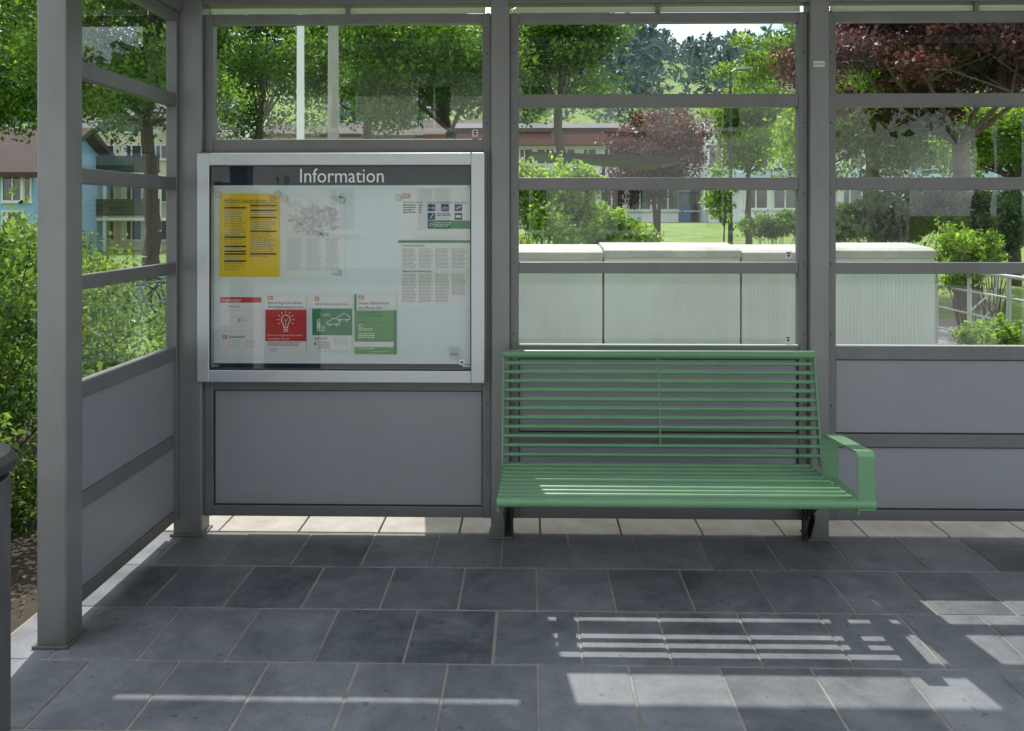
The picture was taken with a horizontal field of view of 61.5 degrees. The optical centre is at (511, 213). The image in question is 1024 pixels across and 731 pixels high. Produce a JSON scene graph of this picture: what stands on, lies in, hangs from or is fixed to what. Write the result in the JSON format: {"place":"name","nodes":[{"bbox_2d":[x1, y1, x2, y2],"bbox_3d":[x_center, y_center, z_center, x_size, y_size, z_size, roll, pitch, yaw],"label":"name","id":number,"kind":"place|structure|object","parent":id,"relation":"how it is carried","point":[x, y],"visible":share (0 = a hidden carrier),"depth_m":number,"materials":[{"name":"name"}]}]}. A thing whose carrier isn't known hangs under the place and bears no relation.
{"place":"outdoors","nodes":[
{"label":"outdoors","id":0,"kind":"place"},
{"bbox_2d":[8,413,36,632],"bbox_3d":[-1.177,1.585,3.475,15.500,0.001,8.500,0,0,1],"label":"soil bed","id":1,"kind":"object","parent":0,"point":[21,566],"depth_m":3.85,"materials":[{"name":"brown soil"}]},
{"bbox_2d":[0,412,28,547],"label":"hedge shrub","id":2,"kind":"object","parent":1,"relation":"on","point":[7,416],"visible":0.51,"depth_m":3.70,"materials":[{"name":"green plant"}]},
{"bbox_2d":[0,205,118,535],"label":"hedge shrub","id":3,"kind":"object","parent":1,"relation":"on","point":[14,388],"visible":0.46,"depth_m":4.33,"materials":[{"name":"green plant"}]},
{"bbox_2d":[0,185,151,443],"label":"hedge shrub","id":4,"kind":"object","parent":1,"relation":"on","point":[107,294],"visible":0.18,"depth_m":6.12,"materials":[{"name":"green plant"}]},
{"bbox_2d":[22,319,165,440],"bbox_3d":[-2.672,1.155,5.801,1.030,0.970,1.222,0,0,42],"label":"hedge shrub","id":5,"kind":"object","parent":1,"relation":"on","point":[113,356],"visible":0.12,"depth_m":5.67,"materials":[{"name":"green plant"}]},
{"bbox_2d":[731,244,794,343],"bbox_3d":[1.622,0.879,5.257,0.534,1.368,0.420,0,0,1],"label":"utility cabinet","id":6,"kind":"object","parent":1,"relation":"on","point":[767,308],"visible":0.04,"depth_m":5.07,"materials":[{"name":"white metal"}]},
{"bbox_2d":[836,243,935,344],"bbox_3d":[2.189,0.873,5.245,0.592,1.380,0.420,0,0,1],"label":"utility cabinet","id":7,"kind":"object","parent":1,"relation":"on","point":[884,309],"visible":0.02,"depth_m":5.05,"materials":[{"name":"white metal"}]},
{"bbox_2d":[0,0,906,56],"label":"sky","id":8,"kind":"structure","parent":0,"point":[680,31],"materials":[{"name":"white"}]},
{"bbox_2d":[2,52,1023,534],"bbox_3d":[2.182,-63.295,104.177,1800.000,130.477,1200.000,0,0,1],"label":"ground","id":9,"kind":"structure","parent":0,"point":[690,232],"depth_m":31.26,"materials":[{"name":"green plant"}]},
{"bbox_2d":[0,128,119,251],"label":"blue house","id":10,"kind":"structure","parent":9,"relation":"on","point":[18,163],"depth_m":40.39,"materials":[{"name":"brown tile"}]},
{"bbox_2d":[0,178,23,202],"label":"window","id":11,"kind":"structure","parent":10,"relation":"in","point":[6,183],"depth_m":38.46,"materials":[{"name":"white"}]},
{"bbox_2d":[1,210,23,229],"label":"window","id":12,"kind":"structure","parent":10,"relation":"in","point":[8,211],"depth_m":38.46,"materials":[{"name":"white"}]},
{"bbox_2d":[20,178,32,202],"bbox_3d":[-21.692,-1.087,38.402,0.600,1.260,0.119,0,0,1],"label":"window","id":13,"kind":"structure","parent":10,"relation":"in","point":[27,181],"depth_m":38.44,"materials":[{"name":"white"}]},
{"bbox_2d":[0,0,145,147],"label":"green tree","id":14,"kind":"object","parent":9,"relation":"on","point":[9,103],"visible":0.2,"depth_m":28.70,"materials":[{"name":"green plant"}]},
{"bbox_2d":[0,225,165,368],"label":"hedge shrub","id":15,"kind":"object","parent":9,"relation":"on","point":[96,319],"visible":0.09,"depth_m":8.36,"materials":[{"name":"green plant"}]},
{"bbox_2d":[0,0,261,282],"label":"green tree","id":16,"kind":"object","parent":9,"relation":"on","point":[132,57],"visible":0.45,"depth_m":23.62,"materials":[{"name":"green plant"}]},
{"bbox_2d":[97,279,165,327],"bbox_3d":[-5.927,1.435,14.266,1.712,1.050,0.553,0,0,-31],"label":"bicycle","id":17,"kind":"object","parent":9,"relation":"on","point":[144,299],"visible":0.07,"depth_m":14.26,"materials":[{"name":"black metal"}]},
{"bbox_2d":[101,263,165,320],"bbox_3d":[-6.811,1.435,15.818,1.712,1.050,0.553,0,0,-9],"label":"bicycle","id":18,"kind":"object","parent":9,"relation":"on","point":[156,288],"visible":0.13,"depth_m":15.81,"materials":[{"name":"black"}]},
{"bbox_2d":[105,276,165,346],"bbox_3d":[-3.760,1.111,10.282,1.987,1.061,1.829,0,0,1],"label":"hedge shrub","id":19,"kind":"object","parent":9,"relation":"on","point":[161,309],"visible":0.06,"depth_m":10.04,"materials":[{"name":"green plant"}]},
{"bbox_2d":[119,277,165,322],"bbox_3d":[-6.057,1.435,15.394,1.700,1.050,0.587,0,0,1],"label":"bicycle","id":20,"kind":"object","parent":9,"relation":"on","point":[152,288],"visible":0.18,"depth_m":15.25,"materials":[{"name":"black"}]},
{"bbox_2d":[82,101,234,251],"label":"yellow house","id":21,"kind":"structure","parent":9,"relation":"on","point":[122,207],"depth_m":45.38,"materials":[{"name":"grey tile"}]},
{"bbox_2d":[107,144,114,153],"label":"window","id":22,"kind":"structure","parent":21,"relation":"in","point":[112,147],"depth_m":45.41,"materials":[{"name":"white"}]},
{"bbox_2d":[110,186,114,198],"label":"window","id":23,"kind":"structure","parent":21,"relation":"in","point":[112,188],"depth_m":45.44,"materials":[{"name":"white glass"}]},
{"bbox_2d":[109,221,115,241],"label":"window","id":24,"kind":"structure","parent":21,"relation":"in","point":[112,223],"depth_m":45.41,"materials":[{"name":"white glass"}]},
{"bbox_2d":[82,108,164,133],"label":"roof","id":25,"kind":"structure","parent":21,"relation":"in","point":[84,125],"depth_m":45.36,"materials":[{"name":"white"}]},
{"bbox_2d":[119,144,141,160],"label":"window","id":26,"kind":"structure","parent":21,"relation":"in","point":[129,146],"depth_m":45.42,"materials":[{"name":"white"}]},
{"bbox_2d":[119,187,142,203],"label":"window","id":27,"kind":"structure","parent":21,"relation":"in","point":[126,192],"depth_m":45.42,"materials":[{"name":"white glass"}]},
{"bbox_2d":[119,221,143,241],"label":"window","id":28,"kind":"structure","parent":21,"relation":"in","point":[134,229],"depth_m":45.42,"materials":[{"name":"white glass"}]},
{"bbox_2d":[154,144,165,160],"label":"window","id":29,"kind":"structure","parent":21,"relation":"in","point":[160,149],"depth_m":45.38,"materials":[{"name":"white"}]},
{"bbox_2d":[161,189,165,203],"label":"window","id":30,"kind":"structure","parent":21,"relation":"in","point":[163,192],"depth_m":45.38,"materials":[{"name":"white glass"}]},
{"bbox_2d":[161,221,165,241],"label":"window","id":31,"kind":"structure","parent":21,"relation":"in","point":[163,222],"depth_m":45.38,"materials":[{"name":"white glass"}]},
{"bbox_2d":[217,102,266,139],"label":"grey roof house","id":32,"kind":"structure","parent":9,"relation":"on","point":[246,136],"depth_m":66.47,"materials":[{"name":"white"}]},
{"bbox_2d":[217,14,343,139],"bbox_3d":[-9.602,-3.937,33.911,7.999,11.984,6.951,0,0,29],"label":"green tree","id":33,"kind":"object","parent":9,"relation":"on","point":[264,59],"visible":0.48,"depth_m":33.60,"materials":[{"name":"green plant"}]},
{"bbox_2d":[297,14,303,138],"bbox_3d":[-3.210,-2.427,13.070,0.217,8.180,0.217,0,0,1],"label":"flagpole","id":34,"kind":"object","parent":9,"relation":"on","point":[300,82],"visible":0.19,"depth_m":13.02,"materials":[{"name":"white metal"}]},
{"bbox_2d":[249,123,362,138],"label":"row house","id":35,"kind":"structure","parent":9,"relation":"on","point":[345,132],"depth_m":60.35,"materials":[{"name":"brown tile"}]},
{"bbox_2d":[328,26,338,138],"bbox_3d":[-2.331,-3.027,15.052,1.809,9.380,0.240,0,0,1],"label":"lamp mast","id":36,"kind":"object","parent":9,"relation":"on","point":[333,82],"visible":0.49,"depth_m":14.99,"materials":[{"name":"metal"}]},
{"bbox_2d":[281,14,454,138],"bbox_3d":[-4.705,-3.165,30.137,6.500,10.452,7.750,0,0,-16],"label":"green tree","id":37,"kind":"object","parent":9,"relation":"on","point":[314,78],"visible":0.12,"depth_m":29.84,"materials":[{"name":"green plant"}]},
{"bbox_2d":[362,120,481,138],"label":"row house","id":38,"kind":"structure","parent":9,"relation":"on","point":[434,126],"depth_m":59.99,"materials":[{"name":"brown tile"}]},
{"bbox_2d":[314,12,551,138],"bbox_3d":[-2.087,-2.750,24.020,6.422,8.736,7.378,0,0,1],"label":"green tree","id":39,"kind":"object","parent":9,"relation":"on","point":[430,59],"visible":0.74,"depth_m":22.58,"materials":[{"name":"green plant"}]},
{"bbox_2d":[0,24,1021,135],"bbox_3d":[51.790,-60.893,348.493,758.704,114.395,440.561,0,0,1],"label":"forest","id":40,"kind":"object","parent":9,"relation":"on","point":[650,46],"visible":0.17,"depth_m":170.14,"materials":[{"name":"green plant"}]},
{"bbox_2d":[519,244,602,343],"bbox_3d":[0.166,0.879,5.288,0.752,1.368,0.420,0,0,1],"label":"utility cabinet","id":41,"kind":"object","parent":9,"relation":"on","point":[560,308],"visible":0.28,"depth_m":5.09,"materials":[{"name":"white metal"}]},
{"bbox_2d":[519,151,609,243],"bbox_3d":[0.420,0.499,8.500,1.078,2.292,1.501,0,0,32],"label":"shrub","id":42,"kind":"object","parent":9,"relation":"on","point":[561,216],"visible":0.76,"depth_m":8.22,"materials":[{"name":"green plant"}]},
{"bbox_2d":[490,7,641,243],"bbox_3d":[1.404,-3.195,27.252,4.772,8.554,5.600,0,0,-25],"label":"green tree","id":43,"kind":"object","parent":9,"relation":"on","point":[574,48],"visible":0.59,"depth_m":25.94,"materials":[{"name":"green plant"}]},
{"bbox_2d":[163,515,1023,538],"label":"paving kerb","id":44,"kind":"structure","parent":9,"relation":"on","point":[660,527],"depth_m":4.29,"materials":[{"name":"concrete"}]},
{"bbox_2d":[530,152,679,243],"bbox_3d":[1.877,0.113,18.165,2.988,2.700,2.000,0,0,1],"label":"bicycle canopy","id":45,"kind":"object","parent":9,"relation":"on","point":[658,163],"visible":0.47,"depth_m":17.35,"materials":[{"name":"black metal"}]},
{"bbox_2d":[570,201,663,244],"bbox_3d":[0.990,0.745,9.479,1.152,1.803,1.196,0,0,-28],"label":"shrub","id":46,"kind":"object","parent":9,"relation":"on","point":[618,226],"visible":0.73,"depth_m":9.18,"materials":[{"name":"green plant"}]},
{"bbox_2d":[594,108,719,236],"bbox_3d":[3.502,-0.662,21.094,2.924,4.188,3.148,0,0,1],"label":"plum tree","id":47,"kind":"object","parent":9,"relation":"on","point":[671,144],"visible":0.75,"depth_m":20.63,"materials":[{"name":"red plant"}]},
{"bbox_2d":[599,242,740,343],"bbox_3d":[0.949,0.873,5.271,0.805,1.380,0.420,0,0,1],"label":"utility cabinet","id":48,"kind":"object","parent":9,"relation":"on","point":[644,308],"visible":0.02,"depth_m":5.08,"materials":[{"name":"white metal"}]},
{"bbox_2d":[698,163,739,241],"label":"sapling tree","id":49,"kind":"object","parent":9,"relation":"on","point":[720,197],"visible":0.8,"depth_m":13.91,"materials":[{"name":"green plant"}]},
{"bbox_2d":[424,112,1023,227],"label":"school building","id":50,"kind":"structure","parent":9,"relation":"on","point":[684,206],"depth_m":43.20,"materials":[{"name":"grey"}]},
{"bbox_2d":[519,148,533,165],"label":"window","id":51,"kind":"structure","parent":50,"relation":"in","point":[523,152],"depth_m":43.98,"materials":[{"name":"white"}]},
{"bbox_2d":[535,148,554,165],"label":"window","id":52,"kind":"structure","parent":50,"relation":"in","point":[543,163],"depth_m":43.93,"materials":[{"name":"white"}]},
{"bbox_2d":[565,148,575,165],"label":"window","id":53,"kind":"structure","parent":50,"relation":"in","point":[568,150],"depth_m":43.90,"materials":[{"name":"white glass"}]},
{"bbox_2d":[578,148,596,165],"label":"window","id":54,"kind":"structure","parent":50,"relation":"in","point":[580,150],"depth_m":43.91,"materials":[{"name":"white glass"}]},
{"bbox_2d":[599,148,617,153],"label":"window","id":55,"kind":"structure","parent":50,"relation":"in","point":[601,150],"depth_m":43.89,"materials":[{"name":"white"}]},
{"bbox_2d":[600,190,624,211],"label":"window","id":56,"kind":"structure","parent":50,"relation":"in","point":[610,203],"depth_m":43.89,"materials":[{"name":"white glass"}]},
{"bbox_2d":[627,190,652,211],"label":"window","id":57,"kind":"structure","parent":50,"relation":"in","point":[644,206],"depth_m":43.86,"materials":[{"name":"white glass"}]},
{"bbox_2d":[656,190,680,211],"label":"window","id":58,"kind":"structure","parent":50,"relation":"in","point":[674,202],"depth_m":43.83,"materials":[{"name":"white glass"}]},
{"bbox_2d":[678,192,697,221],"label":"door","id":59,"kind":"structure","parent":50,"relation":"in","point":[686,199],"depth_m":43.76,"materials":[{"name":"blue"}]},
{"bbox_2d":[684,149,699,165],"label":"window","id":60,"kind":"structure","parent":50,"relation":"in","point":[691,164],"depth_m":43.79,"materials":[{"name":"white"}]},
{"bbox_2d":[683,190,700,211],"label":"window","id":61,"kind":"structure","parent":50,"relation":"in","point":[684,190],"depth_m":43.77,"materials":[{"name":"white"}]},
{"bbox_2d":[691,192,699,221],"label":"door","id":62,"kind":"structure","parent":50,"relation":"in","point":[697,207],"depth_m":43.75,"materials":[{"name":"blue"}]},
{"bbox_2d":[702,190,728,210],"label":"window","id":63,"kind":"structure","parent":50,"relation":"in","point":[706,207],"depth_m":41.79,"materials":[{"name":"white"}]},
{"bbox_2d":[709,126,723,142],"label":"window","id":64,"kind":"structure","parent":50,"relation":"in","point":[712,137],"depth_m":41.76,"materials":[{"name":"white"}]},
{"bbox_2d":[707,143,736,170],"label":"window","id":65,"kind":"structure","parent":50,"relation":"in","point":[714,146],"depth_m":41.79,"materials":[{"name":"white glass"}]},
{"bbox_2d":[742,190,769,210],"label":"window","id":66,"kind":"structure","parent":50,"relation":"in","point":[759,202],"depth_m":41.74,"materials":[{"name":"white glass"}]},
{"bbox_2d":[754,157,782,170],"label":"window","id":67,"kind":"structure","parent":50,"relation":"in","point":[781,157],"depth_m":41.72,"materials":[{"name":"white"}]},
{"bbox_2d":[773,151,792,170],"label":"window","id":68,"kind":"structure","parent":50,"relation":"in","point":[787,151],"depth_m":41.72,"materials":[{"name":"white"}]},
{"bbox_2d":[772,190,794,210],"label":"window","id":69,"kind":"structure","parent":50,"relation":"in","point":[780,201],"depth_m":41.72,"materials":[{"name":"white glass"}]},
{"bbox_2d":[837,190,861,208],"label":"window","id":70,"kind":"structure","parent":50,"relation":"in","point":[847,196],"depth_m":41.66,"materials":[{"name":"white glass"}]},
{"bbox_2d":[836,148,863,169],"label":"window","id":71,"kind":"structure","parent":50,"relation":"in","point":[844,161],"depth_m":41.65,"materials":[{"name":"white"}]},
{"bbox_2d":[986,190,1009,200],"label":"window","id":72,"kind":"structure","parent":50,"relation":"in","point":[997,191],"depth_m":42.50,"materials":[{"name":"white glass"}]},
{"bbox_2d":[728,67,752,243],"bbox_3d":[5.268,-0.942,19.894,0.554,4.852,0.220,0,0,1],"label":"street lamp","id":73,"kind":"object","parent":9,"relation":"on","point":[730,234],"visible":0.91,"depth_m":19.86,"materials":[{"name":"grey metal"}]},
{"bbox_2d":[694,28,794,243],"bbox_3d":[6.982,-2.053,24.983,2.995,6.456,3.952,0,0,34],"label":"green tree","id":74,"kind":"object","parent":9,"relation":"on","point":[748,143],"visible":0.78,"depth_m":24.55,"materials":[{"name":"green plant"}]},
{"bbox_2d":[732,207,794,243],"bbox_3d":[4.481,0.754,14.828,1.348,1.750,1.211,0,0,13],"label":"shrub","id":75,"kind":"object","parent":9,"relation":"on","point":[781,225],"visible":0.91,"depth_m":14.67,"materials":[{"name":"green plant"}]},
{"bbox_2d":[751,24,862,113],"bbox_3d":[10.076,-2.971,29.443,3.948,7.626,4.354,0,0,21],"label":"green tree","id":76,"kind":"object","parent":9,"relation":"on","point":[789,36],"visible":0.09,"depth_m":29.11,"materials":[{"name":"green plant"}]},
{"bbox_2d":[836,200,875,242],"bbox_3d":[5.765,0.684,14.940,0.980,1.890,1.217,0,0,1],"label":"shrub","id":77,"kind":"object","parent":9,"relation":"on","point":[844,232],"visible":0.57,"depth_m":14.71,"materials":[{"name":"green plant"}]},
{"bbox_2d":[758,31,985,242],"bbox_3d":[6.994,-0.900,16.999,4.037,5.085,4.261,0,0,19],"label":"green tree","id":78,"kind":"object","parent":9,"relation":"on","point":[876,146],"visible":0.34,"depth_m":16.32,"materials":[{"name":"green plant"}]},
{"bbox_2d":[760,6,1023,309],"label":"copper beech tree","id":79,"kind":"object","parent":9,"relation":"on","point":[988,56],"visible":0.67,"depth_m":13.78,"materials":[{"name":"brown plant"}]},
{"bbox_2d":[846,190,965,248],"bbox_3d":[6.287,0.542,13.779,1.824,2.202,1.560,0,0,16],"label":"shrub","id":80,"kind":"object","parent":9,"relation":"on","point":[905,216],"visible":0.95,"depth_m":13.53,"materials":[{"name":"green plant"}]},
{"bbox_2d":[910,89,1023,285],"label":"green tree","id":81,"kind":"object","parent":9,"relation":"on","point":[1003,136],"visible":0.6,"depth_m":17.17,"materials":[{"name":"green plant"}]},
{"bbox_2d":[929,216,1011,344],"bbox_3d":[5.241,0.838,9.892,0.867,1.615,0.831,0,0,-44],"label":"shrub","id":82,"kind":"object","parent":9,"relation":"on","point":[962,246],"visible":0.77,"depth_m":9.82,"materials":[{"name":"green plant"}]},
{"bbox_2d":[932,173,1023,324],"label":"shrub","id":83,"kind":"object","parent":9,"relation":"on","point":[1004,217],"visible":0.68,"depth_m":11.49,"materials":[{"name":"green plant"}]},
{"bbox_2d":[948,312,1023,344],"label":"shrub","id":84,"kind":"object","parent":9,"relation":"on","point":[997,331],"visible":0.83,"depth_m":7.87,"materials":[{"name":"green plant"}]},
{"bbox_2d":[11,532,1023,730],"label":"pavement","id":85,"kind":"structure","parent":0,"point":[202,585],"depth_m":3.17,"materials":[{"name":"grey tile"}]},
{"bbox_2d":[0,442,16,730],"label":"litter bin","id":86,"kind":"object","parent":85,"relation":"on","point":[8,456],"visible":1,"depth_m":2.38,"materials":[{"name":"grey metal"}]},
{"bbox_2d":[11,519,1007,717],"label":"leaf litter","id":87,"kind":"object","parent":85,"relation":"on","point":[24,576],"visible":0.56,"depth_m":3.88,"materials":[{"name":"brown plant"}]},
{"bbox_2d":[31,0,1023,649],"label":"bus shelter","id":88,"kind":"object","parent":85,"relation":"on","point":[135,456],"visible":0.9,"depth_m":4.16,"materials":[{"name":"paint"}]},
{"bbox_2d":[166,12,178,520],"bbox_3d":[-1.637,0.253,4.157,0.052,2.449,0.035,0,0,1],"label":"window frame","id":89,"kind":"structure","parent":88,"relation":"in","point":[172,27],"depth_m":4.14,"materials":[{"name":"paint"}]},
{"bbox_2d":[205,15,216,515],"bbox_3d":[-1.481,0.253,4.235,0.042,2.449,0.057,0,0,1],"label":"window frame","id":90,"kind":"structure","parent":88,"relation":"in","point":[210,29],"depth_m":4.21,"materials":[{"name":"paint"}]},
{"bbox_2d":[197,151,486,383],"bbox_3d":[-0.821,0.260,4.155,1.400,1.117,0.074,0,0,1],"label":"information board","id":91,"kind":"object","parent":88,"relation":"attached to","point":[368,185],"visible":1,"depth_m":4.17,"materials":[{"name":"metal"}]},
{"bbox_2d":[220,297,260,353],"bbox_3d":[-1.319,0.544,4.185,0.201,0.274,0.006,0,0,1],"label":"poster","id":92,"kind":"object","parent":91,"relation":"attached to","point":[240,325],"visible":1,"depth_m":4.19,"materials":[{"name":"white paper"}]},
{"bbox_2d":[219,194,279,276],"bbox_3d":[-1.277,0.105,4.185,0.295,0.404,0.006,0,0,1],"label":"poster","id":93,"kind":"object","parent":91,"relation":"attached to","point":[249,235],"visible":1,"depth_m":4.19,"materials":[{"name":"yellow paper"}]},
{"bbox_2d":[265,295,305,352],"bbox_3d":[-1.098,0.536,4.181,0.200,0.282,0.006,0,0,1],"label":"poster","id":94,"kind":"object","parent":91,"relation":"attached to","point":[285,323],"visible":1,"depth_m":4.18,"materials":[{"name":"red paper"}]},
{"bbox_2d":[281,194,345,277],"bbox_3d":[-0.965,0.109,4.178,0.317,0.408,0.006,0,0,1],"label":"poster","id":95,"kind":"object","parent":91,"relation":"attached to","point":[313,237],"visible":1,"depth_m":4.18,"materials":[{"name":"white paper"}]},
{"bbox_2d":[312,296,351,351],"bbox_3d":[-0.873,0.537,4.176,0.194,0.273,0.006,0,0,1],"label":"poster","id":96,"kind":"object","parent":91,"relation":"attached to","point":[331,323],"visible":1,"depth_m":4.18,"materials":[{"name":"green paper"}]},
{"bbox_2d":[354,294,396,353],"bbox_3d":[-0.661,0.537,4.172,0.205,0.290,0.006,0,0,1],"label":"poster","id":97,"kind":"object","parent":91,"relation":"attached to","point":[375,323],"visible":1,"depth_m":4.17,"materials":[{"name":"green paper"}]},
{"bbox_2d":[398,240,469,307],"bbox_3d":[-0.376,0.293,4.167,0.349,0.326,0.004,0,0,1],"label":"poster","id":98,"kind":"object","parent":91,"relation":"attached to","point":[433,273],"visible":1,"depth_m":4.17,"materials":[{"name":"white paper"}]},
{"bbox_2d":[398,189,469,239],"bbox_3d":[-0.376,0.006,4.166,0.349,0.244,0.006,0,0,1],"label":"poster","id":99,"kind":"object","parent":91,"relation":"attached to","point":[433,214],"visible":0.99,"depth_m":4.17,"materials":[{"name":"white paper"}]},
{"bbox_2d":[450,349,458,355],"bbox_3d":[-0.276,0.666,4.118,0.044,0.036,0.001,0,0,1],"label":"window sticker","id":100,"kind":"object","parent":91,"relation":"attached to","point":[454,352],"depth_m":4.12,"materials":[{"name":"beige"}]},
{"bbox_2d":[482,13,490,517],"bbox_3d":[-0.122,0.253,4.207,0.042,2.449,0.057,0,0,1],"label":"window frame","id":101,"kind":"structure","parent":88,"relation":"in","point":[486,18],"depth_m":4.18,"materials":[{"name":"paint"}]},
{"bbox_2d":[510,13,518,517],"bbox_3d":[0.012,0.253,4.204,0.042,2.449,0.057,0,0,1],"label":"window frame","id":102,"kind":"structure","parent":88,"relation":"in","point":[514,17],"depth_m":4.18,"materials":[{"name":"paint"}]},
{"bbox_2d":[795,12,806,519],"bbox_3d":[1.403,0.253,4.175,0.042,2.449,0.057,0,0,1],"label":"window frame","id":103,"kind":"structure","parent":88,"relation":"in","point":[801,26],"depth_m":4.15,"materials":[{"name":"paint"}]},
{"bbox_2d":[813,61,824,66],"bbox_3d":[1.465,-0.713,4.108,0.052,0.026,0.004,0,0,1],"label":"number plate","id":104,"kind":"object","parent":88,"relation":"attached to","point":[818,63],"visible":1,"depth_m":4.11,"materials":[{"name":"grey metal"}]},
{"bbox_2d":[829,12,835,519],"bbox_3d":[1.538,0.253,4.172,0.042,2.449,0.057,0,0,1],"label":"window frame","id":105,"kind":"structure","parent":88,"relation":"in","point":[832,15],"depth_m":4.14,"materials":[{"name":"paint"}]},
{"bbox_2d":[497,350,876,540],"bbox_3d":[0.685,1.100,3.715,1.472,0.926,0.820,0,0,1],"label":"park bench","id":106,"kind":"object","parent":85,"relation":"on","point":[809,490],"visible":1,"depth_m":3.90,"materials":[{"name":"green metal"}]},
{"bbox_2d":[934,319,1023,344],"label":"footpath","id":107,"kind":"structure","parent":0,"point":[944,336],"depth_m":11.59,"materials":[{"name":"concrete"}]},
{"bbox_2d":[934,259,1023,342],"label":"metal railing","id":108,"kind":"object","parent":107,"relation":"on","point":[1007,297],"visible":0.55,"depth_m":9.57,"materials":[{"name":"grey metal"}]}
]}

